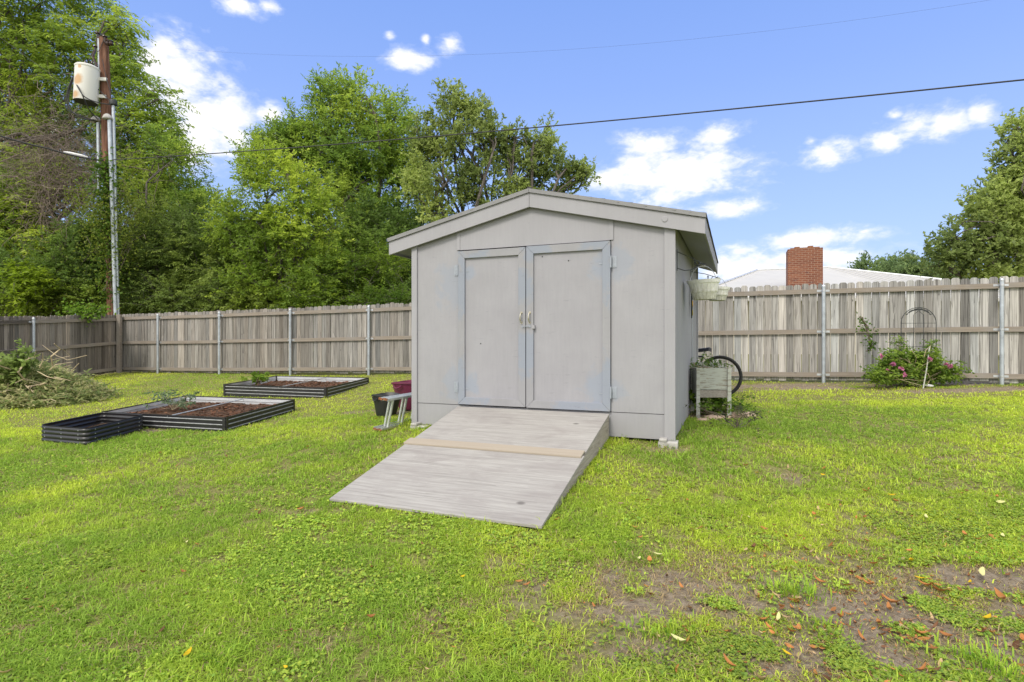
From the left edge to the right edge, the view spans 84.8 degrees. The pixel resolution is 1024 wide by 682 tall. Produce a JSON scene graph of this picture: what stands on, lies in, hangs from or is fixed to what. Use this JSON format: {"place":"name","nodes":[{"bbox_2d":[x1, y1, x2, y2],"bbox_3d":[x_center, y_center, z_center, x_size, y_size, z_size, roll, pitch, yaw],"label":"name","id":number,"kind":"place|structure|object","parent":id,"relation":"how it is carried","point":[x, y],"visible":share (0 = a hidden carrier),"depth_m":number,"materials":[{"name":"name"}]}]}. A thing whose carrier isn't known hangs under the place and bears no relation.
{"place":"outdoors","nodes":[
{"label":"outdoors","id":0,"kind":"place"},
{"bbox_2d":[0,37,225,196],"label":"power line","id":1,"kind":"object","parent":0,"point":[115,120],"visible":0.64,"depth_m":20.99,"materials":[{"name":"metal"}]},
{"bbox_2d":[0,342,1023,681],"bbox_3d":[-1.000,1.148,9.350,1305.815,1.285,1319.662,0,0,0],"label":"ground","id":2,"kind":"structure","parent":0,"point":[868,632],"depth_m":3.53,"materials":[{"name":"green plant"}]},
{"bbox_2d":[0,258,65,315],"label":"shrub","id":3,"kind":"object","parent":2,"relation":"on","point":[24,283],"visible":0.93,"depth_m":17.70,"materials":[{"name":"green plant"}]},
{"bbox_2d":[0,150,100,313],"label":"bushy tree","id":4,"kind":"object","parent":2,"relation":"on","point":[30,230],"visible":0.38,"depth_m":20.20,"materials":[{"name":"green plant"}]},
{"bbox_2d":[0,314,121,376],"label":"side fence","id":5,"kind":"object","parent":2,"relation":"on","point":[99,344],"visible":0.63,"depth_m":15.51,"materials":[{"name":"wood"}]},
{"bbox_2d":[53,297,120,327],"bbox_3d":[-12.168,-0.820,15.980,1.808,0.876,0.873,0,0,0],"label":"vine","id":6,"kind":"object","parent":5,"relation":"attached to","point":[87,313],"visible":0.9,"depth_m":15.95,"materials":[{"name":"green plant"}]},
{"bbox_2d":[0,338,124,409],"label":"brush pile","id":7,"kind":"object","parent":2,"relation":"on","point":[26,381],"visible":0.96,"depth_m":11.09,"materials":[{"name":"green plant"}]},
{"bbox_2d":[0,194,136,316],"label":"shrub","id":8,"kind":"object","parent":2,"relation":"on","point":[69,276],"visible":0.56,"depth_m":18.78,"materials":[{"name":"green plant"}]},
{"bbox_2d":[41,412,142,445],"bbox_3d":[-5.948,1.247,7.971,0.932,0.296,1.364,0,0,0],"label":"raised garden bed","id":9,"kind":"object","parent":2,"relation":"on","point":[86,429],"visible":0.95,"depth_m":7.76,"materials":[{"name":"black metal"}]},
{"bbox_2d":[65,32,119,314],"bbox_3d":[-13.617,-4.558,18.251,1.524,11.258,0.917,0,0,-35],"label":"utility pole","id":10,"kind":"object","parent":2,"relation":"on","point":[87,78],"visible":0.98,"depth_m":18.32,"materials":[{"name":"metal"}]},
{"bbox_2d":[0,135,103,160],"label":"power line","id":11,"kind":"object","parent":10,"relation":"attached to","point":[75,154],"visible":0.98,"depth_m":17.77,"materials":[{"name":"metal"}]},
{"bbox_2d":[19,164,166,309],"bbox_3d":[-13.282,-3.266,18.501,5.701,4.867,2.667,0,0,0],"label":"vine","id":12,"kind":"object","parent":10,"relation":"attached to","point":[85,208],"visible":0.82,"depth_m":18.32,"materials":[{"name":"green plant"}]},
{"bbox_2d":[0,53,190,314],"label":"dead vine tangle","id":13,"kind":"object","parent":10,"relation":"hanging from","point":[40,139],"visible":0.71,"depth_m":19.85,"materials":[{"name":"brown plant"}]},
{"bbox_2d":[74,146,134,305],"bbox_3d":[-13.306,-3.673,18.331,1.584,5.357,1.504,0,0,-38],"label":"ivy","id":14,"kind":"object","parent":10,"relation":"attached to","point":[103,171],"visible":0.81,"depth_m":18.27,"materials":[{"name":"green plant"}]},
{"bbox_2d":[116,0,986,56],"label":"power line","id":15,"kind":"object","parent":10,"relation":"attached to","point":[568,49],"visible":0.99,"depth_m":14.60,"materials":[{"name":"metal"}]},
{"bbox_2d":[112,79,1023,159],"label":"power line","id":16,"kind":"object","parent":10,"relation":"attached to","point":[618,119],"visible":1,"depth_m":11.56,"materials":[{"name":"metal"}]},
{"bbox_2d":[0,0,200,316],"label":"pecan tree","id":17,"kind":"object","parent":2,"relation":"on","point":[22,31],"visible":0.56,"depth_m":23.20,"materials":[{"name":"green plant"}]},
{"bbox_2d":[89,123,248,271],"bbox_3d":[-13.324,-3.841,21.861,5.976,9.632,4.023,0,0,0],"label":"ash tree","id":18,"kind":"object","parent":2,"relation":"on","point":[187,191],"visible":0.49,"depth_m":21.66,"materials":[{"name":"green plant"}]},
{"bbox_2d":[183,647,191,655],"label":"fallen leaf","id":19,"kind":"object","parent":2,"relation":"on","point":[188,651],"visible":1,"depth_m":2.59,"materials":[{"name":"yellow plant"}]},
{"bbox_2d":[102,396,294,431],"bbox_3d":[-5.130,1.190,9.300,2.597,0.341,1.764,0,0,16],"label":"raised garden bed","id":20,"kind":"object","parent":2,"relation":"on","point":[210,413],"visible":0.88,"depth_m":9.13,"materials":[{"name":"black metal"}]},
{"bbox_2d":[143,389,199,409],"bbox_3d":[-5.678,0.961,9.342,0.766,0.375,0.752,0,0,22],"label":"tomato seedling","id":21,"kind":"object","parent":20,"relation":"on","point":[168,400],"visible":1,"depth_m":9.29,"materials":[{"name":"green plant"}]},
{"bbox_2d":[88,188,311,314],"bbox_3d":[-10.916,-2.374,20.161,8.001,6.761,4.454,0,0,0],"label":"elm tree","id":22,"kind":"object","parent":2,"relation":"on","point":[181,289],"visible":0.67,"depth_m":19.37,"materials":[{"name":"green plant"}]},
{"bbox_2d":[44,218,411,345],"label":"woods","id":23,"kind":"object","parent":2,"relation":"on","point":[264,262],"visible":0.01,"depth_m":27.53,"materials":[{"name":"green plant"}]},
{"bbox_2d":[191,130,356,310],"bbox_3d":[-8.186,-3.215,19.348,5.932,8.321,3.568,0,0,0],"label":"yellow green tree","id":24,"kind":"object","parent":2,"relation":"on","point":[255,225],"visible":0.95,"depth_m":18.89,"materials":[{"name":"green plant"}]},
{"bbox_2d":[223,376,368,397],"bbox_3d":[-4.705,1.012,12.365,2.643,0.346,1.848,0,0,16],"label":"raised garden bed","id":25,"kind":"object","parent":2,"relation":"on","point":[299,386],"visible":1,"depth_m":11.75,"materials":[{"name":"black metal"}]},
{"bbox_2d":[241,371,269,384],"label":"seedling","id":26,"kind":"object","parent":25,"relation":"on","point":[256,378],"visible":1,"depth_m":12.23,"materials":[{"name":"green plant"}]},
{"bbox_2d":[224,62,434,298],"bbox_3d":[-7.887,-5.752,24.757,9.820,13.146,5.936,0,0,0],"label":"hickory tree","id":27,"kind":"object","parent":2,"relation":"on","point":[348,167],"visible":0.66,"depth_m":24.25,"materials":[{"name":"green plant"}]},
{"bbox_2d":[266,240,411,321],"bbox_3d":[-5.501,-1.353,18.589,5.922,4.394,3.397,0,0,0],"label":"shrub","id":28,"kind":"object","parent":2,"relation":"on","point":[380,298],"visible":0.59,"depth_m":18.68,"materials":[{"name":"green plant"}]},
{"bbox_2d":[306,186,440,305],"bbox_3d":[-4.297,-2.592,21.335,6.976,6.928,5.814,0,0,0],"label":"shade tree","id":29,"kind":"object","parent":2,"relation":"on","point":[371,230],"visible":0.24,"depth_m":21.24,"materials":[{"name":"green plant"}]},
{"bbox_2d":[371,392,399,416],"bbox_3d":[-1.772,0.900,7.920,0.445,0.320,0.431,3,0,-29],"label":"bucket","id":30,"kind":"object","parent":2,"relation":"on","point":[380,407],"visible":0.61,"depth_m":7.79,"materials":[{"name":"black plastic"}]},
{"bbox_2d":[373,392,411,430],"bbox_3d":[-1.088,0.863,7.767,0.223,0.392,2.542,0,0,22],"label":"ladder","id":31,"kind":"object","parent":2,"relation":"on","point":[386,425],"visible":0.35,"depth_m":6.81,"materials":[{"name":"metal"}]},
{"bbox_2d":[391,380,411,409],"bbox_3d":[-1.500,0.820,8.620,0.713,0.420,0.708,0,0,-29],"label":"tub","id":32,"kind":"object","parent":2,"relation":"on","point":[402,387],"visible":0.38,"depth_m":8.36,"materials":[{"name":"red plastic"}]},
{"bbox_2d":[410,422,429,429],"bbox_3d":[-1.094,1.075,6.734,0.200,0.190,0.185,0,0,19],"label":"concrete block","id":33,"kind":"object","parent":2,"relation":"on","point":[414,424],"depth_m":6.67,"materials":[{"name":"white concrete"}]},
{"bbox_2d":[329,406,608,528],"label":"ramp","id":34,"kind":"structure","parent":2,"relation":"on","point":[520,467],"depth_m":4.86,"materials":[{"name":"grey wood"}]},
{"bbox_2d":[390,77,601,222],"bbox_3d":[-0.583,-4.900,21.893,8.225,11.208,3.222,0,0,0],"label":"oak tree","id":35,"kind":"object","parent":2,"relation":"on","point":[546,151],"visible":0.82,"depth_m":21.62,"materials":[{"name":"green plant"}]},
{"bbox_2d":[0,394,1023,530],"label":"grass","id":36,"kind":"structure","parent":2,"relation":"on","point":[139,437],"depth_m":5.84,"materials":[{"name":"green plant"}]},
{"bbox_2d":[0,505,1023,681],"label":"ground cover","id":37,"kind":"object","parent":2,"relation":"on","point":[609,634],"visible":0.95,"depth_m":3.30,"materials":[{"name":"green plant"}]},
{"bbox_2d":[0,371,1023,427],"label":"grass","id":38,"kind":"structure","parent":2,"relation":"on","point":[138,383],"depth_m":10.36,"materials":[{"name":"green plant"}]},
{"bbox_2d":[0,407,1023,681],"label":"leaf litter","id":39,"kind":"object","parent":2,"relation":"on","point":[924,639],"visible":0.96,"depth_m":2.94,"materials":[{"name":"brown plant"}]},
{"bbox_2d":[1,384,1023,681],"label":"ground cover","id":40,"kind":"object","parent":2,"relation":"on","point":[839,648],"visible":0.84,"depth_m":2.75,"materials":[{"name":"green plant"}]},
{"bbox_2d":[387,187,717,440],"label":"shed","id":41,"kind":"structure","parent":2,"relation":"on","point":[529,298],"depth_m":6.17,"materials":[{"name":"grey paint"}]},
{"bbox_2d":[454,247,530,406],"bbox_3d":[-0.244,-0.154,6.395,0.964,1.785,0.091,0,0,22],"label":"door","id":42,"kind":"structure","parent":41,"relation":"in","point":[491,282],"depth_m":6.41,"materials":[{"name":"paint"}]},
{"bbox_2d":[526,241,616,411],"bbox_3d":[0.623,-0.155,6.044,1.005,1.794,0.091,0,0,22],"label":"door","id":43,"kind":"structure","parent":41,"relation":"in","point":[568,286],"depth_m":6.07,"materials":[{"name":"paint"}]},
{"bbox_2d":[677,249,704,270],"bbox_3d":[1.998,-0.840,6.224,0.011,0.220,1.028,0,0,35],"label":"plant bracket","id":44,"kind":"object","parent":41,"relation":"attached to","point":[690,257],"visible":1,"depth_m":6.05,"materials":[{"name":"metal"}]},
{"bbox_2d":[687,265,720,299],"bbox_3d":[2.263,-0.692,6.617,0.384,0.404,0.384,-3,1,-17],"label":"hanging basket","id":45,"kind":"object","parent":44,"relation":"hanging from","point":[703,289],"visible":1,"depth_m":6.50,"materials":[{"name":"plastic"}]},
{"bbox_2d":[691,277,692,317],"bbox_3d":[2.408,-0.577,7.494,0.026,0.547,0.134,0,0,22],"label":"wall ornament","id":46,"kind":"object","parent":41,"relation":"attached to","point":[691,304],"depth_m":7.46,"materials":[{"name":"metal"}]},
{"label":"plant bracket","id":47,"kind":"object","parent":41,"relation":"attached to","visible":0},
{"bbox_2d":[709,277,729,300],"bbox_3d":[3.062,-0.777,8.351,0.354,0.349,0.354,1,0,-17],"label":"hanging basket","id":48,"kind":"object","parent":47,"relation":"hanging from","point":[722,294],"visible":0.62,"depth_m":8.23,"materials":[{"name":"plastic"}]},
{"bbox_2d":[122,276,1023,384],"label":"back fence","id":49,"kind":"object","parent":2,"relation":"on","point":[367,339],"visible":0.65,"depth_m":11.30,"materials":[{"name":"wood"}]},
{"bbox_2d":[856,312,879,356],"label":"vine","id":50,"kind":"object","parent":49,"relation":"attached to","point":[870,341],"visible":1,"depth_m":10.39,"materials":[{"name":"green plant"}]},
{"bbox_2d":[658,437,678,449],"bbox_3d":[1.581,1.075,5.668,0.190,0.190,0.185,0,0,19],"label":"concrete block","id":51,"kind":"object","parent":2,"relation":"on","point":[665,442],"depth_m":5.59,"materials":[{"name":"white concrete"}]},
{"bbox_2d":[671,633,685,640],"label":"fallen leaf","id":52,"kind":"object","parent":2,"relation":"on","point":[677,637],"visible":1,"depth_m":2.65,"materials":[{"name":"beige plant"}]},
{"bbox_2d":[691,362,730,417],"bbox_3d":[2.645,0.664,7.477,0.441,0.750,0.399,0,0,7],"label":"planter box","id":53,"kind":"object","parent":2,"relation":"on","point":[708,382],"visible":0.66,"depth_m":7.30,"materials":[{"name":"white paint"}]},
{"bbox_2d":[689,353,732,370],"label":"potted plant","id":54,"kind":"object","parent":53,"relation":"in","point":[707,362],"visible":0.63,"depth_m":7.41,"materials":[{"name":"green plant"}]},
{"bbox_2d":[704,414,720,419],"bbox_3d":[2.572,0.989,7.195,0.236,0.080,0.147,0,0,-1],"label":"stone","id":55,"kind":"object","parent":2,"relation":"on","point":[711,416],"visible":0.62,"depth_m":7.16,"materials":[{"name":"beige stone"}]},
{"bbox_2d":[698,347,742,394],"bbox_3d":[3.027,0.499,9.610,1.719,0.886,0.609,0,0,22],"label":"bicycle","id":56,"kind":"object","parent":2,"relation":"on","point":[736,364],"visible":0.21,"depth_m":9.35,"materials":[{"name":"rubber"}]},
{"bbox_2d":[689,389,755,414],"bbox_3d":[2.647,0.853,7.545,1.308,0.437,1.116,0,0,0],"label":"weed","id":57,"kind":"object","parent":2,"relation":"on","point":[716,401],"visible":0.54,"depth_m":7.40,"materials":[{"name":"green plant"}]},
{"bbox_2d":[685,401,762,433],"bbox_3d":[2.630,0.865,6.587,0.830,0.343,0.929,0,0,-43],"label":"weed","id":58,"kind":"object","parent":2,"relation":"on","point":[736,422],"visible":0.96,"depth_m":6.52,"materials":[{"name":"green plant"}]},
{"bbox_2d":[723,653,736,665],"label":"fallen leaf","id":59,"kind":"object","parent":2,"relation":"on","point":[728,660],"visible":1,"depth_m":2.50,"materials":[{"name":"orange plant"}]},
{"bbox_2d":[705,399,763,413],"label":"weed","id":60,"kind":"object","parent":2,"relation":"on","point":[732,406],"visible":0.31,"depth_m":7.46,"materials":[{"name":"green plant"}]},
{"bbox_2d":[731,412,755,417],"bbox_3d":[3.025,0.984,7.375,0.418,0.121,0.224,0,0,-5],"label":"stone","id":61,"kind":"object","parent":2,"relation":"on","point":[733,413],"visible":0.29,"depth_m":7.30,"materials":[{"name":"beige stone"}]},
{"bbox_2d":[705,246,998,354],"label":"house","id":62,"kind":"structure","parent":2,"relation":"on","point":[804,265],"depth_m":22.14,"materials":[{"name":"white metal"}]},
{"bbox_2d":[847,250,888,271],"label":"distant tree","id":63,"kind":"object","parent":2,"relation":"on","point":[864,264],"visible":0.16,"depth_m":59.77,"materials":[{"name":"green plant"}]},
{"bbox_2d":[868,260,899,273],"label":"distant tree","id":64,"kind":"object","parent":2,"relation":"on","point":[890,266],"visible":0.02,"depth_m":57.43,"materials":[{"name":"green plant"}]},
{"bbox_2d":[882,593,901,602],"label":"fallen leaf","id":65,"kind":"object","parent":2,"relation":"on","point":[891,600],"visible":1,"depth_m":3.00,"materials":[{"name":"brown plant"}]},
{"bbox_2d":[874,248,911,269],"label":"distant tree","id":66,"kind":"object","parent":2,"relation":"on","point":[895,258],"visible":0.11,"depth_m":61.29,"materials":[{"name":"green plant"}]},
{"bbox_2d":[892,249,942,277],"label":"distant tree","id":67,"kind":"object","parent":2,"relation":"on","point":[912,267],"visible":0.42,"depth_m":54.56,"materials":[{"name":"green plant"}]},
{"bbox_2d":[859,335,976,387],"bbox_3d":[7.152,0.432,10.048,2.106,1.102,0.962,0,0,0],"label":"rose bush","id":68,"kind":"object","parent":2,"relation":"on","point":[908,370],"visible":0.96,"depth_m":9.88,"materials":[{"name":"green plant"}]},
{"bbox_2d":[901,307,936,385],"bbox_3d":[7.304,0.126,10.070,0.578,1.471,0.014,0,0,10],"label":"garden trellis","id":69,"kind":"object","parent":2,"relation":"on","point":[927,311],"visible":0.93,"depth_m":10.07,"materials":[{"name":"metal"}]},
{"bbox_2d":[914,662,925,669],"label":"fallen leaf","id":70,"kind":"object","parent":2,"relation":"on","point":[923,666],"visible":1,"depth_m":2.48,"materials":[{"name":"brown plant"}]},
{"bbox_2d":[913,626,927,632],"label":"fallen leaf","id":71,"kind":"object","parent":2,"relation":"on","point":[916,630],"visible":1,"depth_m":2.73,"materials":[{"name":"brown plant"}]},
{"bbox_2d":[917,579,933,585],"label":"fallen leaf","id":72,"kind":"object","parent":2,"relation":"on","point":[926,584],"visible":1,"depth_m":3.17,"materials":[{"name":"brown plant"}]},
{"bbox_2d":[923,346,929,387],"bbox_3d":[7.242,0.484,9.797,0.238,0.783,0.022,0,0,-26],"label":"stake","id":73,"kind":"object","parent":2,"relation":"on","point":[926,369],"visible":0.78,"depth_m":9.79,"materials":[{"name":"white paint"}]},
{"bbox_2d":[929,581,949,590],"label":"fallen leaf","id":74,"kind":"object","parent":2,"relation":"on","point":[937,588],"visible":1,"depth_m":3.12,"materials":[{"name":"brown plant"}]},
{"bbox_2d":[918,253,967,277],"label":"distant tree","id":75,"kind":"object","parent":2,"relation":"on","point":[937,268],"visible":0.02,"depth_m":57.13,"materials":[{"name":"green plant"}]},
{"bbox_2d":[900,107,1023,291],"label":"oak tree","id":76,"kind":"object","parent":2,"relation":"on","point":[994,207],"visible":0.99,"depth_m":14.89,"materials":[{"name":"green plant"}]},
{"bbox_2d":[979,566,984,574],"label":"fallen leaf","id":77,"kind":"object","parent":2,"relation":"on","point":[981,570],"visible":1,"depth_m":3.30,"materials":[{"name":"beige plant"}]},
{"bbox_2d":[994,587,1005,598],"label":"fallen leaf","id":78,"kind":"object","parent":2,"relation":"on","point":[997,591],"visible":1,"depth_m":3.07,"materials":[{"name":"orange plant"}]},
{"bbox_2d":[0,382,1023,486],"bbox_3d":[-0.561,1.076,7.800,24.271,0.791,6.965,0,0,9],"label":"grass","id":79,"kind":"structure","parent":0,"point":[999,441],"depth_m":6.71,"materials":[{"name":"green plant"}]},
{"bbox_2d":[0,0,1023,325],"label":"sky","id":80,"kind":"structure","parent":0,"point":[848,177],"materials":[{"name":"blue"}]}
]}

